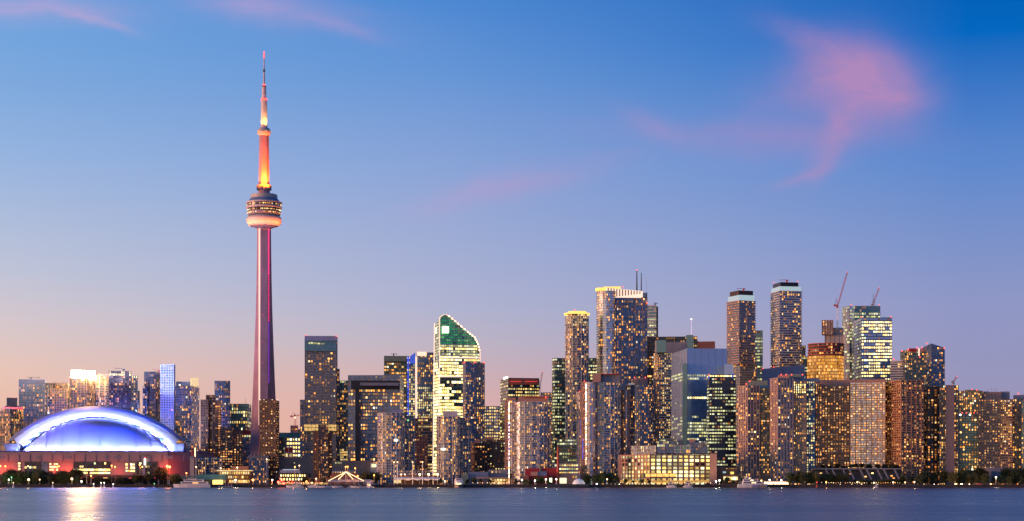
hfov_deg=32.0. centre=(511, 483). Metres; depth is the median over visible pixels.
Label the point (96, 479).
tree
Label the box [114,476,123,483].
tree
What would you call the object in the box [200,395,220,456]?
apartment tower
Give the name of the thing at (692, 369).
office tower
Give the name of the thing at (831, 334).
building
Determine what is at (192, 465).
concrete pylon
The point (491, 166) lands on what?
sky
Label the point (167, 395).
apartment tower
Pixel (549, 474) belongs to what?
red factory
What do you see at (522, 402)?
lit windows
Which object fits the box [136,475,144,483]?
tree
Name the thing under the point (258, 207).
lower windows
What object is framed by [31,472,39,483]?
tree
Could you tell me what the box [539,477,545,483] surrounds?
tree
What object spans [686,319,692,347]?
office tower
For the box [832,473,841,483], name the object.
tree
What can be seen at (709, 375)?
lit windows
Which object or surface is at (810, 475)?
tree
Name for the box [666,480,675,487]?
launch
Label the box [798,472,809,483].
tree
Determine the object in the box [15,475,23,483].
tree
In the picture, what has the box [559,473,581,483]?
shed with dome
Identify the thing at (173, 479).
tree
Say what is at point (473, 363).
lit windows
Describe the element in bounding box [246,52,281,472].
observation tower
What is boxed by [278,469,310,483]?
market hall
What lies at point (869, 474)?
podium
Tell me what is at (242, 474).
pavilion
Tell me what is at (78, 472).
tree
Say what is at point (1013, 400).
lit windows
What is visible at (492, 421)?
office block
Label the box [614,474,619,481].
tree
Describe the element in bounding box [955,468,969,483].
tree
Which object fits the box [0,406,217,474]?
stadium
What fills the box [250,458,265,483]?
lit windows
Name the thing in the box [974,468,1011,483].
plinth building
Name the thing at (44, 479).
tree
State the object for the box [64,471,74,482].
tree
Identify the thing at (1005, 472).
tree
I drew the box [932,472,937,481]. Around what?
tree
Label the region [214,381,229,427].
apartment tower
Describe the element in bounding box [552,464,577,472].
office block
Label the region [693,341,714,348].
office block
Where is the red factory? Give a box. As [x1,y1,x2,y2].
[523,468,556,483]
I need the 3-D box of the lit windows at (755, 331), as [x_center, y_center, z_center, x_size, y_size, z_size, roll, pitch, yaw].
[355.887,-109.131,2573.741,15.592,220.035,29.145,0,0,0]
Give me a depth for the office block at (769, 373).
2150.32 m
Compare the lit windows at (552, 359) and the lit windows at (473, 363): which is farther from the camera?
the lit windows at (552, 359)
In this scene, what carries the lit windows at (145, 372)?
in the apartment tower at (151, 397)
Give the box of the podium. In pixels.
[810,467,900,483]
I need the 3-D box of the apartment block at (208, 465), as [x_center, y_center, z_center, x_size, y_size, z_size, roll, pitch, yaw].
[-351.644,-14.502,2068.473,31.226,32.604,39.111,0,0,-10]
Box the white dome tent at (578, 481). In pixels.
[573,478,584,483]
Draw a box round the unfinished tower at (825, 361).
[807,343,843,383]
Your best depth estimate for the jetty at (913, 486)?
1841.50 m
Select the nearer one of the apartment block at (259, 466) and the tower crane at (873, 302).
the apartment block at (259, 466)
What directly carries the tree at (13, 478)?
on the ground
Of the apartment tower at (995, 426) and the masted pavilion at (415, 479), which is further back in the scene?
the apartment tower at (995, 426)
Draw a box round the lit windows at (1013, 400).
[1013,400,1022,483]
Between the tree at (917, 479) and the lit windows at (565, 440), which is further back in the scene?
the lit windows at (565, 440)
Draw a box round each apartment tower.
[0,407,23,450]
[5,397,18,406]
[47,389,52,430]
[50,382,68,427]
[69,370,94,421]
[93,374,108,418]
[109,368,130,423]
[131,375,139,427]
[143,369,159,440]
[160,364,174,450]
[175,378,199,450]
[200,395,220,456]
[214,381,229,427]
[259,399,278,483]
[313,424,331,477]
[339,380,347,460]
[406,353,414,415]
[415,352,433,417]
[463,362,484,442]
[541,392,551,467]
[755,330,762,380]
[801,345,806,377]
[885,380,923,483]
[924,385,958,483]
[959,389,987,415]
[959,412,977,483]
[978,388,1012,483]
[1010,393,1023,483]
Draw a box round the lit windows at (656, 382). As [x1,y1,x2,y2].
[623,382,658,454]
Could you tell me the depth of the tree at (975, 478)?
1878.64 m
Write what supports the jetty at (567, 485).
in the lake water
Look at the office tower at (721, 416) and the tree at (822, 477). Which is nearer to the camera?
the tree at (822, 477)
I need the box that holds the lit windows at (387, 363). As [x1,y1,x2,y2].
[384,363,405,411]
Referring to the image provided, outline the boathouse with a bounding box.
[180,474,227,483]
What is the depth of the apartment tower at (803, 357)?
2400.38 m
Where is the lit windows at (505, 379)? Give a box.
[500,379,538,439]
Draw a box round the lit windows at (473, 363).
[463,363,483,442]
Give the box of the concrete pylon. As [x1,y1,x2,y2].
[189,456,195,475]
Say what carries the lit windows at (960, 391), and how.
in the apartment tower at (968, 401)
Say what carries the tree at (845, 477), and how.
on the lawn
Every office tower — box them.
[19,377,50,449]
[230,398,250,465]
[348,375,403,470]
[384,353,408,414]
[432,314,480,474]
[500,376,538,439]
[552,358,564,463]
[589,358,596,381]
[647,303,657,336]
[647,336,697,384]
[653,340,686,438]
[671,348,726,454]
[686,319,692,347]
[707,364,735,466]
[842,304,891,381]
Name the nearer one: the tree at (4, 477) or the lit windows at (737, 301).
the tree at (4, 477)
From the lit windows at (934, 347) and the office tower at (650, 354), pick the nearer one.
the lit windows at (934, 347)
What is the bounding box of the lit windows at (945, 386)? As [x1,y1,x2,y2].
[928,386,957,483]
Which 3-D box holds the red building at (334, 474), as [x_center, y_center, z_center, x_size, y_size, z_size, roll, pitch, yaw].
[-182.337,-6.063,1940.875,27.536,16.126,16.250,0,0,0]
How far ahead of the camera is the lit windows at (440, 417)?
1967.33 m
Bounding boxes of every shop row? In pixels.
[280,478,331,483]
[738,481,787,483]
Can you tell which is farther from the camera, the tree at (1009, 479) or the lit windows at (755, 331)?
the lit windows at (755, 331)
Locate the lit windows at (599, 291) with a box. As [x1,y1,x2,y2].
[597,291,646,387]
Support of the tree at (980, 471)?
on the ground
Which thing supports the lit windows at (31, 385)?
in the office tower at (33, 398)
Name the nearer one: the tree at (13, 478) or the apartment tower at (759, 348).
the tree at (13, 478)
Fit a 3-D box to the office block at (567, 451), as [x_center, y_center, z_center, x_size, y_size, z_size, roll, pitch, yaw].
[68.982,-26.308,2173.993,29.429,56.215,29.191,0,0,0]
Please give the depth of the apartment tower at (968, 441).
2019.89 m
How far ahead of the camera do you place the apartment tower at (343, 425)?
2329.88 m
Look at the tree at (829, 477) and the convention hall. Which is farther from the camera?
the convention hall
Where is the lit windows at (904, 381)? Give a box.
[888,381,922,482]
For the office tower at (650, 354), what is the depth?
2562.30 m
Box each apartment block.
[195,457,222,475]
[220,428,241,469]
[248,454,268,483]
[415,418,427,474]
[471,437,504,483]
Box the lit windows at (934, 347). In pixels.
[892,347,943,386]
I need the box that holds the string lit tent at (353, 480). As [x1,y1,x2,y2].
[327,472,373,483]
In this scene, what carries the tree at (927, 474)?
on the ground
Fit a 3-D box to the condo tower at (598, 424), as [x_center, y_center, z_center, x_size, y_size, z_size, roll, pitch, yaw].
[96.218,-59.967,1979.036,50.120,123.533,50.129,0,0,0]
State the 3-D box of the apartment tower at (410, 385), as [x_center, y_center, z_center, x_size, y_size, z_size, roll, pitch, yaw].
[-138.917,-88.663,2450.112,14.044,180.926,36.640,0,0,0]
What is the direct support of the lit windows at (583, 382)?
in the condo tower at (598, 424)
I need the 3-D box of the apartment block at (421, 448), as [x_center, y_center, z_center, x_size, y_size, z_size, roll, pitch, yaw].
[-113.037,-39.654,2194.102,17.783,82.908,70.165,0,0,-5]
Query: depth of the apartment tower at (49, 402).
2499.92 m
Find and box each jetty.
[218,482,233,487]
[547,484,588,487]
[900,485,925,487]
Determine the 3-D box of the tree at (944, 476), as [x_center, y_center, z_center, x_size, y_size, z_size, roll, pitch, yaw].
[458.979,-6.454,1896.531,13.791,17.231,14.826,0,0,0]
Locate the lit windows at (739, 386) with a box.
[739,386,769,479]
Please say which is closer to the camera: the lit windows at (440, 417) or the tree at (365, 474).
the tree at (365, 474)
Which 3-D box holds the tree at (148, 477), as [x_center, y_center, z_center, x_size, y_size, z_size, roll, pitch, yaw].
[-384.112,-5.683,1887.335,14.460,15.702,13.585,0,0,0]
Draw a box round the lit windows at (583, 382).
[579,382,616,483]
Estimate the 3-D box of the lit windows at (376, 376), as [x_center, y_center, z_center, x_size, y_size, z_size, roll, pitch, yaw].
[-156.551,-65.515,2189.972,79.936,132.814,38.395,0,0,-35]
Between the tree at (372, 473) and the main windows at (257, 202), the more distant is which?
the main windows at (257, 202)
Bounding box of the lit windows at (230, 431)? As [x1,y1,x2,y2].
[221,431,240,469]
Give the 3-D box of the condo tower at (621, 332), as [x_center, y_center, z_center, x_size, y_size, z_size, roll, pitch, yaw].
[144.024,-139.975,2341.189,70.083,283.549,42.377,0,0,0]
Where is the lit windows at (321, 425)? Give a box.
[315,425,330,477]
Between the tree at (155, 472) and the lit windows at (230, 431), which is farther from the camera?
the lit windows at (230, 431)
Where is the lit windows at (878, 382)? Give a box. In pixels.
[816,382,884,467]
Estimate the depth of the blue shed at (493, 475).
1925.00 m
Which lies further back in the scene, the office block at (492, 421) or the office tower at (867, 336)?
the office block at (492, 421)
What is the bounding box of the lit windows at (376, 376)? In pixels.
[348,376,403,470]
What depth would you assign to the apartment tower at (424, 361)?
2469.87 m
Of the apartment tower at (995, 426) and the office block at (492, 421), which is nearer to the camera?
the apartment tower at (995, 426)
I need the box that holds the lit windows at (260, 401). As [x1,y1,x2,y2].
[260,401,278,481]
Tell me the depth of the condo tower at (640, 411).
1990.70 m
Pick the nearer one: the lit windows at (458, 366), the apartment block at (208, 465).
the apartment block at (208, 465)
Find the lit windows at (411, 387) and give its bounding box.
[407,362,414,415]
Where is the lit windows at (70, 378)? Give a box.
[70,378,94,418]
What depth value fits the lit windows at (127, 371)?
2470.60 m
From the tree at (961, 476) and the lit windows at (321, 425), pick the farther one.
the lit windows at (321, 425)
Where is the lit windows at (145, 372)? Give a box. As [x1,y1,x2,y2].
[145,372,158,439]
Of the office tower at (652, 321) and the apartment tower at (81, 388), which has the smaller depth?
the apartment tower at (81, 388)
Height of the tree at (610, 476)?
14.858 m
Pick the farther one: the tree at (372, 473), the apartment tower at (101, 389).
the apartment tower at (101, 389)
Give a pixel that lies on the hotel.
(850, 421)
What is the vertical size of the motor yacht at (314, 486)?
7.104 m
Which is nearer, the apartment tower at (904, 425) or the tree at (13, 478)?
the tree at (13, 478)
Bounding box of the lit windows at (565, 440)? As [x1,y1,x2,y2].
[560,440,575,463]
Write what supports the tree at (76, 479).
on the ground
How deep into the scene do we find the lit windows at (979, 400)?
1988.82 m
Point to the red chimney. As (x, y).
(558, 479)
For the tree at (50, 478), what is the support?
on the ground
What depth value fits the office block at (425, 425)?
2420.06 m
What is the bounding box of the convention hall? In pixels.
[280,458,375,483]
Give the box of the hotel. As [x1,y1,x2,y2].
[815,379,886,467]
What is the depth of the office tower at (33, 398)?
2557.45 m
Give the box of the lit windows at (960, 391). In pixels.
[960,391,984,412]
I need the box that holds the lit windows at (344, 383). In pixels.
[339,383,347,455]
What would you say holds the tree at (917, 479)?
on the lawn
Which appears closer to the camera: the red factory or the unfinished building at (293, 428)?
the red factory
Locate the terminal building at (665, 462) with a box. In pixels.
[618,439,716,483]
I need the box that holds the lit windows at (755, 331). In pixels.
[755,331,761,379]
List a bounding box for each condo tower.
[377,410,415,483]
[436,411,471,483]
[505,396,550,483]
[564,310,589,438]
[576,374,620,483]
[595,270,647,389]
[621,377,659,454]
[726,288,756,466]
[738,380,769,480]
[770,280,801,367]
[770,374,819,483]
[890,343,944,386]
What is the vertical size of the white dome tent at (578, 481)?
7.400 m
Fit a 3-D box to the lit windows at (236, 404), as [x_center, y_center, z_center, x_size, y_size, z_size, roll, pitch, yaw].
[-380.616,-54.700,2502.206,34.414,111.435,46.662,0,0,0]
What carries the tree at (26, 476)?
on the ground
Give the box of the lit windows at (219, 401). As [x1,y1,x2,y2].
[202,401,219,449]
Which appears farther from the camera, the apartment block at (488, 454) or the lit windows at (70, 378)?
the lit windows at (70, 378)
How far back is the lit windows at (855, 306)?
2251.15 m
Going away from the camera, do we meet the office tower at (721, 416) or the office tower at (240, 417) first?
the office tower at (721, 416)
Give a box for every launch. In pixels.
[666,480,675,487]
[683,479,692,487]
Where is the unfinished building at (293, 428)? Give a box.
[290,425,299,432]
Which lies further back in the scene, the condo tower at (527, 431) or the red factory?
the condo tower at (527, 431)
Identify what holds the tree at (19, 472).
on the ground
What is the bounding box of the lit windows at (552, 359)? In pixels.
[552,359,564,461]
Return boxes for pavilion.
[217,466,252,483]
[394,461,439,483]
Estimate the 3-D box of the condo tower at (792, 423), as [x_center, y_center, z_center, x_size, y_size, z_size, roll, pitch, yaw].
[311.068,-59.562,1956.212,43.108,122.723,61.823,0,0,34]
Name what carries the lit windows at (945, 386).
in the apartment tower at (941, 427)
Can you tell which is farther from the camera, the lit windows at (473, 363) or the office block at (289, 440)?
the office block at (289, 440)
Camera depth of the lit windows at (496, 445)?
2033.75 m
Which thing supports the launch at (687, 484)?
on the lake water
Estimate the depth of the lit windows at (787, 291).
2304.54 m
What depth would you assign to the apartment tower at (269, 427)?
2080.30 m
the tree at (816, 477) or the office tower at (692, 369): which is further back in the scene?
the office tower at (692, 369)
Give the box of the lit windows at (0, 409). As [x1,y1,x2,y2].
[0,409,22,449]
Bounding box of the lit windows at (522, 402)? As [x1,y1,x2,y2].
[508,402,548,481]
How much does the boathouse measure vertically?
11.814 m
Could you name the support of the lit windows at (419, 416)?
in the office block at (425, 425)
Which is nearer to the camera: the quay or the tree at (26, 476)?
the quay
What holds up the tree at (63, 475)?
on the ground
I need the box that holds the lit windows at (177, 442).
[175,386,197,447]
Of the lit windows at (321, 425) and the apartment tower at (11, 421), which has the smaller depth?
the lit windows at (321, 425)
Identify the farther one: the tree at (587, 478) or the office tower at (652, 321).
the office tower at (652, 321)
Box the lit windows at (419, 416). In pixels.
[419,416,431,455]
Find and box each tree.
[0,473,10,483]
[3,468,15,483]
[9,473,16,483]
[13,470,25,483]
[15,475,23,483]
[21,473,31,483]
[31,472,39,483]
[32,468,45,483]
[41,475,48,483]
[46,474,54,482]
[53,473,63,483]
[59,473,67,483]
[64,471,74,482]
[69,468,84,483]
[72,475,80,483]
[85,476,92,483]
[93,476,100,483]
[107,477,114,483]
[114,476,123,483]
[131,474,139,483]
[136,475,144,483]
[143,471,155,483]
[151,467,162,483]
[157,467,168,483]
[169,473,178,483]
[175,473,182,483]
[359,471,372,483]
[368,472,377,483]
[373,471,381,483]
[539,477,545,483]
[582,474,591,483]
[595,473,605,483]
[605,472,615,483]
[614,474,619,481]
[784,472,795,483]
[793,470,801,483]
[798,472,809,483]
[806,471,815,483]
[812,472,820,482]
[819,473,827,483]
[825,473,834,483]
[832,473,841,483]
[841,472,850,483]
[913,475,923,483]
[919,469,933,483]
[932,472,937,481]
[937,470,948,483]
[946,471,958,483]
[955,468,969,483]
[955,472,964,483]
[965,473,972,483]
[970,472,980,483]
[975,467,988,483]
[980,473,990,483]
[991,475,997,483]
[997,475,1005,483]
[999,467,1014,481]
[1005,476,1013,483]
[1010,468,1022,483]
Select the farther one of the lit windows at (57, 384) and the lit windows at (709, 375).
the lit windows at (57, 384)
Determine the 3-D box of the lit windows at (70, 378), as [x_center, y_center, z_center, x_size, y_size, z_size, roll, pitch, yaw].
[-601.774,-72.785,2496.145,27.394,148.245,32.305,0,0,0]
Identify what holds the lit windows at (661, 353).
in the office tower at (664, 350)
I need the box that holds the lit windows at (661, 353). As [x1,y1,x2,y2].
[655,353,671,437]
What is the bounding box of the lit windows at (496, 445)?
[475,445,504,471]
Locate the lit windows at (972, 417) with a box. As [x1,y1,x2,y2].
[963,417,977,483]
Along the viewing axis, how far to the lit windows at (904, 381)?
1954.40 m
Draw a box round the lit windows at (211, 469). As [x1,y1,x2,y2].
[198,458,220,473]
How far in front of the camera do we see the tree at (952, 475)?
1875.45 m
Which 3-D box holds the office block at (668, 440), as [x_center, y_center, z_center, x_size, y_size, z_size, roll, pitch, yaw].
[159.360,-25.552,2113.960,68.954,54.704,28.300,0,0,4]
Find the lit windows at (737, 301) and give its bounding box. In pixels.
[727,301,755,385]
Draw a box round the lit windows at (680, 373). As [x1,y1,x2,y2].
[671,373,706,454]
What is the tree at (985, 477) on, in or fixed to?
on the lawn
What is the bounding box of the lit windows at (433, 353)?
[417,353,433,415]
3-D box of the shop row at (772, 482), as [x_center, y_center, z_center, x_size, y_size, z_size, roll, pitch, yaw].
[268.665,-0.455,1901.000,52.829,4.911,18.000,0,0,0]
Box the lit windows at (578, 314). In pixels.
[568,314,585,437]
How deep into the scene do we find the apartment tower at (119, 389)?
2469.85 m
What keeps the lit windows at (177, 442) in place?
in the apartment tower at (187, 407)
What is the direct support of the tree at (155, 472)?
on the ground
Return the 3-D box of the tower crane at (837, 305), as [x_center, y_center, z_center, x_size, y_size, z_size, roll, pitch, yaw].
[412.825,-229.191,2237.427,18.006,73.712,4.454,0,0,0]
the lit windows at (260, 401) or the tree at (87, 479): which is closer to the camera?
the tree at (87, 479)
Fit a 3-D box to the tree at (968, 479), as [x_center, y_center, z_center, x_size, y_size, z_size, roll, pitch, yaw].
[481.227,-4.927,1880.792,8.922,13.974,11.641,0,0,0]
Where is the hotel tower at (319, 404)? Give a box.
[300,335,339,460]
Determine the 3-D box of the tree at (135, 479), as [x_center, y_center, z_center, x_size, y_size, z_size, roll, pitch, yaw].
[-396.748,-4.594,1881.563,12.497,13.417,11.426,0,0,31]
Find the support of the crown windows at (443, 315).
in the office tower at (456, 346)
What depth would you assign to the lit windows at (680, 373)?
2112.18 m
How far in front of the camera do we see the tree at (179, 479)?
1881.16 m
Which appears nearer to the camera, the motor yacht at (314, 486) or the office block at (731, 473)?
the motor yacht at (314, 486)
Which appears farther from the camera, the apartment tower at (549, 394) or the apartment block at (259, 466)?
the apartment tower at (549, 394)
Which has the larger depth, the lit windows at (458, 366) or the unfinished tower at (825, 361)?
the lit windows at (458, 366)
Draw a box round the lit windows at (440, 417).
[439,417,469,483]
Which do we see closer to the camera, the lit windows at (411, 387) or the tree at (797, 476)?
the tree at (797, 476)
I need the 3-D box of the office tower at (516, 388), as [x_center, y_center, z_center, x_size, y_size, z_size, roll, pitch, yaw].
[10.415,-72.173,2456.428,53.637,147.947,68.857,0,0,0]
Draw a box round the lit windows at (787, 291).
[772,291,800,364]
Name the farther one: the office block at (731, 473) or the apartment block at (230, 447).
the apartment block at (230, 447)
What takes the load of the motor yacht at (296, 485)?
on the lake water
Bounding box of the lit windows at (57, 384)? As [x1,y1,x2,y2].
[50,384,68,427]
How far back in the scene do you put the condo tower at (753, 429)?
1962.66 m
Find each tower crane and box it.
[834,272,847,328]
[871,288,879,305]
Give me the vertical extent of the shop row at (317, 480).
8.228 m
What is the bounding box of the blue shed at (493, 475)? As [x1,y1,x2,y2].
[461,470,508,483]
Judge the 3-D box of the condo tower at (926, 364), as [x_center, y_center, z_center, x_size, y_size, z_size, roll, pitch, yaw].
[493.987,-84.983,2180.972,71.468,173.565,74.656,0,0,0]
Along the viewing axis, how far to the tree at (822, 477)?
1883.97 m
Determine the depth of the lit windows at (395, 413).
1962.05 m
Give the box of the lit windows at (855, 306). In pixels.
[842,306,891,379]
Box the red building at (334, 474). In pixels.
[331,471,357,483]
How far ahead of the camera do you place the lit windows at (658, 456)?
1894.74 m
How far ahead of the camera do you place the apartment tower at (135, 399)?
2520.27 m
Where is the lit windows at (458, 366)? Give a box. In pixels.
[433,362,473,474]
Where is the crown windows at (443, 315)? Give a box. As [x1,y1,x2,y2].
[436,315,478,361]
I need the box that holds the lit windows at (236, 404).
[230,404,250,464]
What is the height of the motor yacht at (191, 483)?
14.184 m
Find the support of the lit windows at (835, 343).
in the unfinished tower at (825, 361)
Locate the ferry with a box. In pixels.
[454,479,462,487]
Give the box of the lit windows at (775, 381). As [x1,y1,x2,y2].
[771,381,814,483]
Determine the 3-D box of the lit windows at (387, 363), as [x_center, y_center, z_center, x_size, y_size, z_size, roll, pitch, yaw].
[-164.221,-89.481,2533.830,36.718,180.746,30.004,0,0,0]
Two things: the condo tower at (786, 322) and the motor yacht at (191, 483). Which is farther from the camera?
the condo tower at (786, 322)
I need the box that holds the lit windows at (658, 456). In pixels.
[623,441,709,483]
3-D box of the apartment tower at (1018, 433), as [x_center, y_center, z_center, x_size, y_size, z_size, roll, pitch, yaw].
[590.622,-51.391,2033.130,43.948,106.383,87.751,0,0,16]
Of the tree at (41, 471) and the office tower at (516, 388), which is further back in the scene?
the office tower at (516, 388)
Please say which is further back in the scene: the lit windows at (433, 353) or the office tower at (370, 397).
the lit windows at (433, 353)
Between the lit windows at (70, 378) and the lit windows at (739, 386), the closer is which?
the lit windows at (739, 386)
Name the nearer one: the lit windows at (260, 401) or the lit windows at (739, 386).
the lit windows at (739, 386)
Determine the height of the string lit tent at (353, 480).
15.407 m
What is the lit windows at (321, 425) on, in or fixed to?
in the apartment tower at (322, 451)
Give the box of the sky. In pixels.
[0,0,1023,447]
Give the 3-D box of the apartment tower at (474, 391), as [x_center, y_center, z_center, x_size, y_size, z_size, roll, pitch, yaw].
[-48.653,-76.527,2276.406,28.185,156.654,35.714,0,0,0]
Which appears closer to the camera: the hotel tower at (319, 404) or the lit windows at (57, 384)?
the hotel tower at (319, 404)
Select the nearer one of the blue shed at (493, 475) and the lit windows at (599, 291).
the blue shed at (493, 475)
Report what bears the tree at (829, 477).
on the lawn
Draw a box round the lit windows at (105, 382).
[96,376,107,417]
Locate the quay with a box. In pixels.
[0,484,1023,487]
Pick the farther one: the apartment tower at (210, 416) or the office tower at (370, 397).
the apartment tower at (210, 416)
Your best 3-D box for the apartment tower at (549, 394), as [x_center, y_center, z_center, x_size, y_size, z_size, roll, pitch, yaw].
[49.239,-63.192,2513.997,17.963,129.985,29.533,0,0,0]
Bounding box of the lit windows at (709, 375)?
[707,375,735,464]
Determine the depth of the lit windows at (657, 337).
2562.13 m
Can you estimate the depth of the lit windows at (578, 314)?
2300.60 m
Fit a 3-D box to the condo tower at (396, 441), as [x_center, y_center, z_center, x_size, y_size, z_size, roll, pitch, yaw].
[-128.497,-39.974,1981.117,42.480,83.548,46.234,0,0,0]
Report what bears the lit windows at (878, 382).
in the hotel
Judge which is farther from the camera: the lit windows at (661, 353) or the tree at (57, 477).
the lit windows at (661, 353)
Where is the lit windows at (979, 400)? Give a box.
[979,400,1011,467]
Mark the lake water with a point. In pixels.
(511, 504)
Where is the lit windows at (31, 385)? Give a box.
[21,385,47,434]
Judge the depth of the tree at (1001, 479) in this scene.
1881.26 m
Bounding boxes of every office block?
[279,433,299,458]
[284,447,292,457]
[418,415,432,474]
[485,406,499,439]
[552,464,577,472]
[557,439,575,463]
[659,439,675,445]
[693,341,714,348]
[717,467,738,483]
[762,365,804,384]
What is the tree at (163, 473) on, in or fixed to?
on the ground
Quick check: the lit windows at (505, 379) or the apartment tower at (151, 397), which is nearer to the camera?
the lit windows at (505, 379)
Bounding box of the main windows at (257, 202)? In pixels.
[247,201,280,205]
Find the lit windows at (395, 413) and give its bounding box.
[382,413,413,481]
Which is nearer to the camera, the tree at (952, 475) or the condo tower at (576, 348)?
the tree at (952, 475)
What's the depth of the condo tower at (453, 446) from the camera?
1968.88 m
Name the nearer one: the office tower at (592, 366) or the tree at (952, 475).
the tree at (952, 475)
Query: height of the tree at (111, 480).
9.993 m
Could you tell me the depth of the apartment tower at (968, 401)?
2145.98 m
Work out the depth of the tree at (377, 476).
1886.20 m
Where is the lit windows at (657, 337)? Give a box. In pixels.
[647,337,693,382]
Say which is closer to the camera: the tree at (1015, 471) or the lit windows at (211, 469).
the tree at (1015, 471)
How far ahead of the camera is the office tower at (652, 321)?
2600.01 m
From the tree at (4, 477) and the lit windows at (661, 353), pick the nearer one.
the tree at (4, 477)
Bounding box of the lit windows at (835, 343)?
[807,343,843,379]
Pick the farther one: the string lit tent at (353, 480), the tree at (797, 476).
the tree at (797, 476)
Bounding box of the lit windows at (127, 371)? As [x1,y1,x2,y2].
[109,371,130,423]
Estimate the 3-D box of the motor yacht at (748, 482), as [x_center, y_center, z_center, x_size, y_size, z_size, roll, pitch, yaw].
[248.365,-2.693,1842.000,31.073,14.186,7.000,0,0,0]
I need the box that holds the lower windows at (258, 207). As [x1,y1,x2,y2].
[247,206,280,210]
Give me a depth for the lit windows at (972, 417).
2017.92 m
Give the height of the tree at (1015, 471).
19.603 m
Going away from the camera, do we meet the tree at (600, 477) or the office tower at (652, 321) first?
the tree at (600, 477)
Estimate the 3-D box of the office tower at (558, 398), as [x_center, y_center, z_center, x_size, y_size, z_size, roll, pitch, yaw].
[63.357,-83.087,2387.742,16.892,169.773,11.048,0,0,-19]
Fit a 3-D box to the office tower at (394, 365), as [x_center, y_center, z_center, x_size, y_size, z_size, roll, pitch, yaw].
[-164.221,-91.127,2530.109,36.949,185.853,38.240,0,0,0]
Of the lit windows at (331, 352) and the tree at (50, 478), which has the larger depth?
the lit windows at (331, 352)
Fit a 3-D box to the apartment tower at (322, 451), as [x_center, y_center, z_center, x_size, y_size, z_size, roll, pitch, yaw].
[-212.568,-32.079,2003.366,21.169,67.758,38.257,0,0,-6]
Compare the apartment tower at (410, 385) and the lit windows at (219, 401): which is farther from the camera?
the apartment tower at (410, 385)
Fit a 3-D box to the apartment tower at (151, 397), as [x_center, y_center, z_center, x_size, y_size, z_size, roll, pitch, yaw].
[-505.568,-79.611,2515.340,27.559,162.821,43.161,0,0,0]
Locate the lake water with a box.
[0,488,1023,520]
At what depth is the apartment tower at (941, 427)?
1975.40 m
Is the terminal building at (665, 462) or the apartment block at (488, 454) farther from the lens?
the apartment block at (488, 454)
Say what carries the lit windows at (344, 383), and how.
in the apartment tower at (343, 425)
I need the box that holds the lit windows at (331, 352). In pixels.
[301,352,338,460]
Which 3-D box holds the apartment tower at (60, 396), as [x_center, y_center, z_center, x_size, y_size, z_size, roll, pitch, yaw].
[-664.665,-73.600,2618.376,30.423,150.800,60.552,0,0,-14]
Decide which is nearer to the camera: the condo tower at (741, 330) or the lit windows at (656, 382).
the lit windows at (656, 382)
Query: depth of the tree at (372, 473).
1885.62 m
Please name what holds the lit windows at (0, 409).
in the apartment tower at (11, 421)
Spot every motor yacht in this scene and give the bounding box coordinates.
[173,476,209,487]
[286,482,303,487]
[307,482,318,487]
[737,476,766,487]
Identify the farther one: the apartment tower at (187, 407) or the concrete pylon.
the apartment tower at (187, 407)
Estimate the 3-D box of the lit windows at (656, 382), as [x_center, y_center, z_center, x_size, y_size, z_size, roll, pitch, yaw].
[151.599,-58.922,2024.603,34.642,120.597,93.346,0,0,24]
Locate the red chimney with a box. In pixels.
[556,446,559,483]
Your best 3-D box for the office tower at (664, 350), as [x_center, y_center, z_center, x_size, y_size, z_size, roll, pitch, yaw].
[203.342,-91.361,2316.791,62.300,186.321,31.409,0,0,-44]

